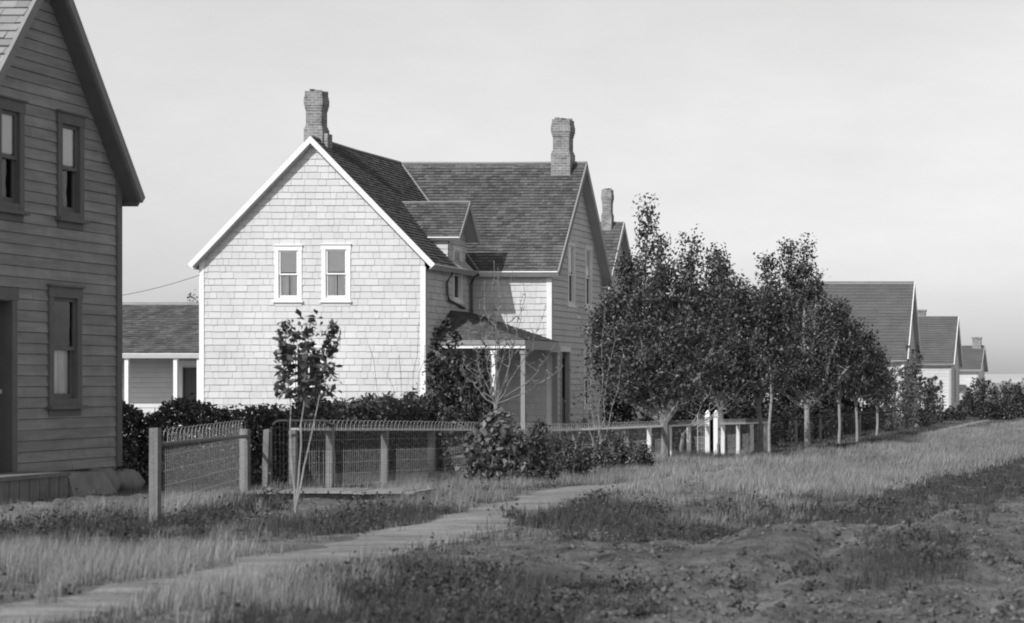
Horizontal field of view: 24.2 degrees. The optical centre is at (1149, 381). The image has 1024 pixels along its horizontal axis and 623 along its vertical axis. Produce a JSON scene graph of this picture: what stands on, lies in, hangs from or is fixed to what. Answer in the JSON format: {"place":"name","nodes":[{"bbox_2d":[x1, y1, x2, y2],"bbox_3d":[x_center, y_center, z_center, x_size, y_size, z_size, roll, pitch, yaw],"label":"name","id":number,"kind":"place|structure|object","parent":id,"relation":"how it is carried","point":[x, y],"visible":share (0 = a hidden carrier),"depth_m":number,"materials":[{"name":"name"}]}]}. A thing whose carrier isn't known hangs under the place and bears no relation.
{"place":"outdoors","nodes":[
{"label":"outdoors","id":0,"kind":"place"},
{"bbox_2d":[0,420,988,622],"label":"path","id":1,"kind":"structure","parent":0,"point":[459,524],"depth_m":18.28,"materials":[{"name":"soil"}]},
{"bbox_2d":[0,383,1023,622],"bbox_3d":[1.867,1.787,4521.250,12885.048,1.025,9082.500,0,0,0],"label":"ground","id":2,"kind":"structure","parent":0,"point":[756,543],"depth_m":17.85,"materials":[{"name":"soil"}]},
{"bbox_2d":[0,471,70,503],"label":"wooden step","id":3,"kind":"object","parent":2,"relation":"on","point":[26,486],"visible":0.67,"depth_m":25.80,"materials":[{"name":"grey wood"}]},
{"bbox_2d":[0,0,144,472],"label":"clapboard house","id":4,"kind":"structure","parent":2,"relation":"on","point":[70,186],"depth_m":27.57,"materials":[{"name":"wood"}]},
{"bbox_2d":[0,287,18,472],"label":"door","id":5,"kind":"structure","parent":4,"relation":"in","point":[8,309],"depth_m":26.43,"materials":[{"name":"wood"}]},
{"bbox_2d":[0,94,30,221],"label":"window","id":6,"kind":"structure","parent":4,"relation":"in","point":[12,110],"depth_m":26.57,"materials":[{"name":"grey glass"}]},
{"bbox_2d":[46,284,87,415],"bbox_3d":[-13.807,-0.388,27.745,0.585,1.635,0.910,0,0,0],"label":"window","id":7,"kind":"structure","parent":4,"relation":"in","point":[64,302],"depth_m":27.99,"materials":[{"name":"grey glass"}]},
{"bbox_2d":[54,109,89,230],"bbox_3d":[-13.807,-2.652,27.885,0.585,1.465,0.750,0,0,0],"label":"window","id":8,"kind":"structure","parent":4,"relation":"in","point":[70,125],"depth_m":28.01,"materials":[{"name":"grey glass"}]},
{"bbox_2d":[68,471,116,496],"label":"concrete slab","id":9,"kind":"structure","parent":2,"relation":"on","point":[86,482],"depth_m":27.16,"materials":[{"name":"grey concrete"}]},
{"bbox_2d":[87,466,121,490],"bbox_3d":[-13.405,1.304,28.364,0.369,0.443,0.471,0,0,0],"label":"boulder","id":10,"kind":"object","parent":2,"relation":"on","point":[112,476],"visible":0.41,"depth_m":28.29,"materials":[{"name":"stone"}]},
{"bbox_2d":[115,468,145,490],"bbox_3d":[-13.392,1.320,28.951,0.434,0.380,0.604,0,0,0],"label":"boulder","id":11,"kind":"object","parent":2,"relation":"on","point":[130,479],"visible":0.48,"depth_m":28.81,"materials":[{"name":"stone"}]},
{"bbox_2d":[122,304,199,444],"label":"house","id":12,"kind":"structure","parent":2,"relation":"on","point":[160,353],"depth_m":70.58,"materials":[{"name":"grey wood"}]},
{"bbox_2d":[122,302,198,303],"bbox_3d":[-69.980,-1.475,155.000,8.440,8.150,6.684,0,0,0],"label":"roof ridge cap","id":13,"kind":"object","parent":12,"relation":"attached to","point":[159,303],"depth_m":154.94,"materials":[{"name":"white"}]},
{"bbox_2d":[179,361,196,433],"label":"door","id":14,"kind":"structure","parent":12,"relation":"in","point":[190,374],"depth_m":70.65,"materials":[{"name":"grey wood"}]},
{"bbox_2d":[187,289,197,303],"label":"tree","id":15,"kind":"object","parent":2,"relation":"on","point":[193,298],"visible":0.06,"depth_m":119.94,"materials":[{"name":"grey plant"}]},
{"bbox_2d":[149,420,250,525],"bbox_3d":[-10.528,1.088,24.704,0.128,1.265,5.884,0,0,-14],"label":"wire fence","id":16,"kind":"object","parent":2,"relation":"on","point":[156,443],"visible":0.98,"depth_m":23.76,"materials":[{"name":"grey wood"}]},
{"bbox_2d":[257,486,275,496],"bbox_3d":[-10.753,1.417,27.034,0.219,0.288,0.406,0,0,0],"label":"stone","id":17,"kind":"object","parent":2,"relation":"on","point":[269,488],"visible":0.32,"depth_m":26.95,"materials":[{"name":"grey stone"}]},
{"bbox_2d":[113,391,443,485],"bbox_3d":[-13.095,0.934,34.749,3.102,1.595,9.638,0,0,16],"label":"garden hedge","id":18,"kind":"object","parent":2,"relation":"on","point":[385,408],"visible":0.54,"depth_m":32.24,"materials":[{"name":"black plant"}]},
{"bbox_2d":[262,419,334,487],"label":"garden gate","id":19,"kind":"structure","parent":2,"relation":"on","point":[267,468],"depth_m":27.69,"materials":[{"name":"metal"}]},
{"bbox_2d":[272,309,342,512],"bbox_3d":[-9.199,0.367,24.231,0.747,2.325,0.389,0,0,-15],"label":"sapling","id":20,"kind":"object","parent":2,"relation":"on","point":[286,352],"visible":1,"depth_m":24.19,"materials":[{"name":"black plant"}]},
{"bbox_2d":[244,488,435,498],"bbox_3d":[-9.900,1.375,27.120,2.140,0.110,0.860,0,0,0],"label":"plank crossing","id":21,"kind":"object","parent":2,"relation":"on","point":[335,493],"visible":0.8,"depth_m":26.85,"materials":[{"name":"grey wood"}]},
{"bbox_2d":[369,323,424,398],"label":"bare tree","id":22,"kind":"object","parent":2,"relation":"on","point":[400,370],"visible":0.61,"depth_m":39.51,"materials":[{"name":"grey plant"}]},
{"bbox_2d":[188,89,612,450],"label":"shingled house","id":23,"kind":"structure","parent":2,"relation":"on","point":[381,257],"depth_m":61.09,"materials":[{"name":"white shingle"},{"name":"brick"},{"name":"shingle"}]},
{"bbox_2d":[125,275,198,294],"bbox_3d":[-28.023,-2.611,61.499,4.039,0.714,0.014,0,0,14],"label":"overhead wire","id":24,"kind":"object","parent":23,"relation":"attached to","point":[162,286],"visible":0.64,"depth_m":61.31,"materials":[{"name":"black metal"}]},
{"bbox_2d":[272,245,303,305],"bbox_3d":[-23.585,-2.913,60.907,0.830,1.665,0.585,0,0,0],"label":"window","id":25,"kind":"structure","parent":23,"relation":"in","point":[287,258],"depth_m":60.70,"materials":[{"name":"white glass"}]},
{"bbox_2d":[291,347,325,408],"bbox_3d":[-23.030,0.163,60.907,1.020,2.235,0.585,0,0,0],"label":"window","id":26,"kind":"structure","parent":23,"relation":"in","point":[295,384],"depth_m":60.70,"materials":[{"name":"glass"}]},
{"bbox_2d":[319,244,351,305],"bbox_3d":[-22.275,-2.928,60.907,0.870,1.695,0.585,0,0,0],"label":"window","id":27,"kind":"structure","parent":23,"relation":"in","point":[335,258],"depth_m":60.70,"materials":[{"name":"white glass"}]},
{"bbox_2d":[445,355,457,415],"bbox_3d":[-19.830,0.400,62.950,0.080,2.300,1.100,0,0,0],"label":"door","id":28,"kind":"structure","parent":23,"relation":"in","point":[447,360],"depth_m":62.75,"materials":[{"name":"metal"}]},
{"bbox_2d":[452,245,464,306],"bbox_3d":[-20.057,-3.018,63.510,0.585,1.735,0.900,0,0,0],"label":"window","id":29,"kind":"structure","parent":23,"relation":"in","point":[457,282],"depth_m":63.78,"materials":[{"name":"white glass"}]},
{"bbox_2d":[559,346,570,433],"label":"door","id":30,"kind":"structure","parent":23,"relation":"in","point":[565,352],"depth_m":66.73,"materials":[{"name":"wood"}]},
{"bbox_2d":[567,240,576,310],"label":"window","id":31,"kind":"structure","parent":23,"relation":"in","point":[571,306],"depth_m":67.27,"materials":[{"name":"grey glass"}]},
{"bbox_2d":[583,348,592,412],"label":"window","id":32,"kind":"structure","parent":23,"relation":"in","point":[585,349],"depth_m":69.05,"materials":[{"name":"grey glass"}]},
{"bbox_2d":[584,244,593,312],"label":"window","id":33,"kind":"structure","parent":23,"relation":"in","point":[588,248],"depth_m":69.27,"materials":[{"name":"grey glass"}]},
{"bbox_2d":[404,388,427,470],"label":"conical shrub","id":34,"kind":"object","parent":2,"relation":"on","point":[410,394],"visible":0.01,"depth_m":38.45,"materials":[{"name":"black plant"}]},
{"bbox_2d":[422,318,494,473],"bbox_3d":[-11.827,0.299,37.978,1.262,2.799,0.825,0,0,0],"label":"tall shrub","id":35,"kind":"object","parent":2,"relation":"on","point":[436,368],"visible":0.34,"depth_m":37.88,"materials":[{"name":"black plant"}]},
{"bbox_2d":[438,360,500,475],"bbox_3d":[-11.149,0.649,36.482,1.077,2.018,0.720,0,0,0],"label":"tall shrub","id":36,"kind":"object","parent":2,"relation":"on","point":[478,404],"visible":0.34,"depth_m":36.44,"materials":[{"name":"black plant"}]},
{"bbox_2d":[454,406,534,484],"bbox_3d":[-9.319,0.955,31.491,1.136,1.213,0.603,0,0,0],"label":"hollyhock clump","id":37,"kind":"object","parent":2,"relation":"on","point":[500,458],"visible":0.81,"depth_m":31.41,"materials":[{"name":"grey plant"}]},
{"bbox_2d":[459,262,562,426],"bbox_3d":[-10.406,-0.126,36.116,1.564,3.688,0.838,0,0,-24],"label":"bare tree","id":38,"kind":"object","parent":2,"relation":"on","point":[495,398],"visible":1,"depth_m":35.99,"materials":[{"name":"grey plant"}]},
{"bbox_2d":[0,419,1023,622],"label":"grass","id":39,"kind":"structure","parent":2,"relation":"on","point":[937,450],"depth_m":26.00,"materials":[{"name":"grey plant"}]},
{"bbox_2d":[0,448,1023,622],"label":"soil clods","id":40,"kind":"object","parent":2,"relation":"on","point":[825,613],"visible":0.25,"depth_m":15.95,"materials":[{"name":"soil"}]},
{"bbox_2d":[0,423,1023,622],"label":"weeds","id":41,"kind":"object","parent":2,"relation":"on","point":[554,596],"visible":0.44,"depth_m":18.80,"materials":[{"name":"plant"}]},
{"bbox_2d":[289,410,770,487],"bbox_3d":[-10.780,1.377,45.404,0.143,1.790,34.992,0,0,0],"label":"wire fence","id":42,"kind":"object","parent":2,"relation":"on","point":[384,468],"visible":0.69,"depth_m":33.98,"materials":[{"name":"grey wood"}]},
{"bbox_2d":[512,416,566,483],"bbox_3d":[-9.375,1.060,33.455,1.132,1.094,0.682,0,0,0],"label":"shrub","id":43,"kind":"object","parent":2,"relation":"on","point":[538,458],"visible":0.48,"depth_m":33.42,"materials":[{"name":"grey plant"}]},
{"bbox_2d":[545,435,596,478],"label":"shrub","id":44,"kind":"object","parent":2,"relation":"on","point":[582,463],"visible":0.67,"depth_m":36.94,"materials":[{"name":"grey plant"}]},
{"bbox_2d":[557,416,598,454],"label":"shrub","id":45,"kind":"object","parent":2,"relation":"on","point":[584,438],"visible":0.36,"depth_m":55.91,"materials":[{"name":"grey plant"}]},
{"bbox_2d":[577,435,614,470],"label":"shrub","id":46,"kind":"object","parent":2,"relation":"on","point":[601,460],"visible":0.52,"depth_m":40.99,"materials":[{"name":"grey plant"}]},
{"bbox_2d":[567,300,633,467],"bbox_3d":[-10.653,0.123,43.094,1.373,3.456,0.942,0,0,0],"label":"bare tree","id":47,"kind":"object","parent":2,"relation":"on","point":[599,383],"visible":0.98,"depth_m":43.02,"materials":[{"name":"grey plant"}]},
{"bbox_2d":[598,188,635,431],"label":"frame house","id":48,"kind":"structure","parent":2,"relation":"on","point":[615,236],"depth_m":89.69,"materials":[{"name":"white shingle"},{"name":"brick"},{"name":"shingle"}]},
{"bbox_2d":[602,293,649,431],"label":"yard tree","id":49,"kind":"object","parent":2,"relation":"on","point":[629,415],"visible":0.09,"depth_m":75.73,"materials":[{"name":"black plant"}]},
{"bbox_2d":[595,415,658,452],"bbox_3d":[-13.215,1.392,56.019,1.647,1.076,0.959,0,0,0],"label":"shrub","id":50,"kind":"object","parent":2,"relation":"on","point":[621,432],"visible":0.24,"depth_m":55.95,"materials":[{"name":"grey plant"}]},
{"bbox_2d":[603,433,655,469],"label":"shrub","id":51,"kind":"object","parent":2,"relation":"on","point":[621,454],"visible":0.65,"depth_m":41.90,"materials":[{"name":"grey plant"}]},
{"bbox_2d":[582,193,680,418],"bbox_3d":[-13.355,-1.462,57.533,2.620,6.935,1.878,0,0,0],"label":"shade tree","id":52,"kind":"object","parent":2,"relation":"on","point":[636,274],"visible":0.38,"depth_m":57.41,"materials":[{"name":"grey plant"}]},
{"bbox_2d":[580,224,743,457],"bbox_3d":[-10.772,-0.799,49.144,3.702,5.404,2.354,0,0,0],"label":"shade tree","id":53,"kind":"object","parent":2,"relation":"on","point":[668,404],"visible":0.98,"depth_m":48.90,"materials":[{"name":"grey plant"}]},
{"bbox_2d":[634,401,704,454],"bbox_3d":[-12.250,1.162,56.914,1.853,1.579,1.724,0,0,-37],"label":"yard shrub","id":54,"kind":"object","parent":2,"relation":"on","point":[684,416],"visible":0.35,"depth_m":56.60,"materials":[{"name":"black plant"}]},
{"bbox_2d":[658,273,712,411],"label":"yard tree","id":55,"kind":"object","parent":2,"relation":"on","point":[671,342],"visible":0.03,"depth_m":79.51,"materials":[{"name":"black plant"}]},
{"bbox_2d":[697,416,704,452],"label":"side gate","id":56,"kind":"structure","parent":2,"relation":"on","point":[697,434],"depth_m":54.29,"materials":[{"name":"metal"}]},
{"bbox_2d":[691,399,749,451],"bbox_3d":[-12.216,1.228,61.024,1.917,1.518,2.121,0,0,26],"label":"yard shrub","id":57,"kind":"object","parent":2,"relation":"on","point":[706,408],"visible":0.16,"depth_m":60.94,"materials":[{"name":"black plant"}]},
{"bbox_2d":[680,361,771,452],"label":"bare tree","id":58,"kind":"object","parent":2,"relation":"on","point":[710,417],"visible":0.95,"depth_m":51.99,"materials":[{"name":"grey plant"}]},
{"bbox_2d":[674,242,778,453],"bbox_3d":[-11.082,-0.848,58.621,2.574,5.720,2.486,0,0,39],"label":"shade tree","id":59,"kind":"object","parent":2,"relation":"on","point":[743,317],"visible":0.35,"depth_m":58.35,"materials":[{"name":"grey plant"}]},
{"bbox_2d":[692,283,768,419],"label":"yard tree","id":60,"kind":"object","parent":2,"relation":"on","point":[741,397],"visible":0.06,"depth_m":83.75,"materials":[{"name":"black plant"}]},
{"bbox_2d":[725,398,784,447],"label":"yard shrub","id":61,"kind":"object","parent":2,"relation":"on","point":[747,411],"visible":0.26,"depth_m":66.18,"materials":[{"name":"black plant"}]},
{"bbox_2d":[726,251,806,451],"bbox_3d":[-10.581,-0.805,61.004,2.327,5.702,2.054,0,0,0],"label":"shade tree","id":62,"kind":"object","parent":2,"relation":"on","point":[757,397],"visible":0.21,"depth_m":60.92,"materials":[{"name":"grey plant"}]},
{"bbox_2d":[743,284,801,452],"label":"shade tree","id":63,"kind":"object","parent":2,"relation":"on","point":[779,329],"visible":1,"depth_m":56.97,"materials":[{"name":"grey plant"}]},
{"bbox_2d":[753,397,814,443],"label":"yard shrub","id":64,"kind":"object","parent":2,"relation":"on","point":[777,407],"visible":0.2,"depth_m":72.21,"materials":[{"name":"grey plant"}]},
{"bbox_2d":[759,294,820,410],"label":"yard tree","id":65,"kind":"object","parent":2,"relation":"on","point":[786,401],"visible":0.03,"depth_m":87.71,"materials":[{"name":"black plant"}]},
{"bbox_2d":[742,232,871,447],"bbox_3d":[-10.125,-1.153,64.907,3.969,6.474,2.855,0,0,0],"label":"shade tree","id":66,"kind":"object","parent":2,"relation":"on","point":[804,375],"visible":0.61,"depth_m":64.93,"materials":[{"name":"grey plant"}]},
{"bbox_2d":[780,399,836,439],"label":"yard shrub","id":67,"kind":"object","parent":2,"relation":"on","point":[816,409],"visible":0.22,"depth_m":78.20,"materials":[{"name":"black plant"}]},
{"bbox_2d":[812,318,860,409],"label":"yard tree","id":68,"kind":"object","parent":2,"relation":"on","point":[845,402],"visible":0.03,"depth_m":91.89,"materials":[{"name":"black plant"}]},
{"bbox_2d":[771,408,905,446],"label":"wire fence","id":69,"kind":"object","parent":2,"relation":"on","point":[797,419],"visible":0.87,"depth_m":75.93,"materials":[{"name":"grey metal"}]},
{"bbox_2d":[815,296,863,444],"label":"shade tree","id":70,"kind":"object","parent":2,"relation":"on","point":[848,385],"visible":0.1,"depth_m":70.42,"materials":[{"name":"grey plant"}]},
{"bbox_2d":[819,394,862,434],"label":"yard shrub","id":71,"kind":"object","parent":2,"relation":"on","point":[832,405],"visible":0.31,"depth_m":84.76,"materials":[{"name":"black plant"}]},
{"bbox_2d":[781,281,921,420],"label":"frame house","id":72,"kind":"structure","parent":2,"relation":"on","point":[888,310],"depth_m":119.77,"materials":[{"name":"white"}]},
{"bbox_2d":[834,317,887,439],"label":"shade tree","id":73,"kind":"object","parent":2,"relation":"on","point":[870,371],"visible":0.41,"depth_m":73.64,"materials":[{"name":"grey plant"}]},
{"bbox_2d":[844,401,886,431],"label":"yard shrub","id":74,"kind":"object","parent":2,"relation":"on","point":[871,419],"visible":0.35,"depth_m":92.81,"materials":[{"name":"black plant"}]},
{"bbox_2d":[858,343,900,434],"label":"shade tree","id":75,"kind":"object","parent":2,"relation":"on","point":[888,384],"visible":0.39,"depth_m":83.93,"materials":[{"name":"grey plant"}]},
{"bbox_2d":[879,357,923,427],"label":"street shrub","id":76,"kind":"object","parent":2,"relation":"on","point":[899,404],"visible":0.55,"depth_m":99.86,"materials":[{"name":"grey plant"}]},
{"bbox_2d":[898,345,926,423],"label":"street shrub","id":77,"kind":"object","parent":2,"relation":"on","point":[917,372],"visible":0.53,"depth_m":108.02,"materials":[{"name":"grey plant"}]},
{"bbox_2d":[903,404,935,426],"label":"street shrub","id":78,"kind":"object","parent":2,"relation":"on","point":[923,416],"visible":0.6,"depth_m":103.83,"materials":[{"name":"grey plant"}]},
{"bbox_2d":[922,375,945,423],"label":"street shrub","id":79,"kind":"object","parent":2,"relation":"on","point":[930,402],"visible":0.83,"depth_m":111.90,"materials":[{"name":"grey plant"}]},
{"bbox_2d":[917,309,962,415],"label":"frame house","id":80,"kind":"structure","parent":2,"relation":"on","point":[940,345],"depth_m":140.19,"materials":[{"name":"white wood"}]},
{"bbox_2d":[954,368,956,401],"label":"window","id":81,"kind":"structure","parent":80,"relation":"in","point":[955,400],"depth_m":141.51,"materials":[{"name":"glass"}]},
{"bbox_2d":[941,404,967,420],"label":"street shrub","id":82,"kind":"object","parent":2,"relation":"on","point":[960,414],"visible":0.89,"depth_m":121.89,"materials":[{"name":"grey plant"}]},
{"bbox_2d":[959,396,978,413],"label":"roadside bush","id":83,"kind":"object","parent":2,"relation":"on","point":[960,403],"visible":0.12,"depth_m":149.85,"materials":[{"name":"grey plant"}]},
{"bbox_2d":[959,337,987,403],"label":"frame house","id":84,"kind":"structure","parent":2,"relation":"on","point":[975,365],"depth_m":190.11,"materials":[{"name":"white wood"}]},
{"bbox_2d":[961,377,1004,417],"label":"roadside bush","id":85,"kind":"object","parent":2,"relation":"on","point":[973,404],"visible":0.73,"depth_m":134.85,"materials":[{"name":"grey plant"}]},
{"bbox_2d":[976,398,1017,419],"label":"roadside bush","id":86,"kind":"object","parent":2,"relation":"on","point":[997,409],"visible":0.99,"depth_m":124.86,"materials":[{"name":"grey plant"}]},
{"bbox_2d":[988,379,1021,412],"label":"roadside bush","id":87,"kind":"object","parent":2,"relation":"on","point":[1006,390],"visible":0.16,"depth_m":139.87,"materials":[{"name":"grey plant"}]},
{"bbox_2d":[1004,378,1023,417],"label":"roadside bush","id":88,"kind":"object","parent":2,"relation":"on","point":[1017,396],"visible":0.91,"depth_m":131.79,"materials":[{"name":"grey plant"}]},
{"bbox_2d":[0,414,1023,622],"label":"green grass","id":89,"kind":"structure","parent":0,"point":[566,517],"depth_m":20.71,"materials":[{"name":"plant"}]},
{"bbox_2d":[74,0,1023,373],"label":"sky","id":90,"kind":"structure","parent":0,"point":[890,133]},
{"bbox_2d":[985,374,1023,382],"bbox_3d":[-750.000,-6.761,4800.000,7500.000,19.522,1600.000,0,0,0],"label":"hills","id":91,"kind":"structure","parent":0,"point":[1001,378],"depth_m":4290.62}
]}

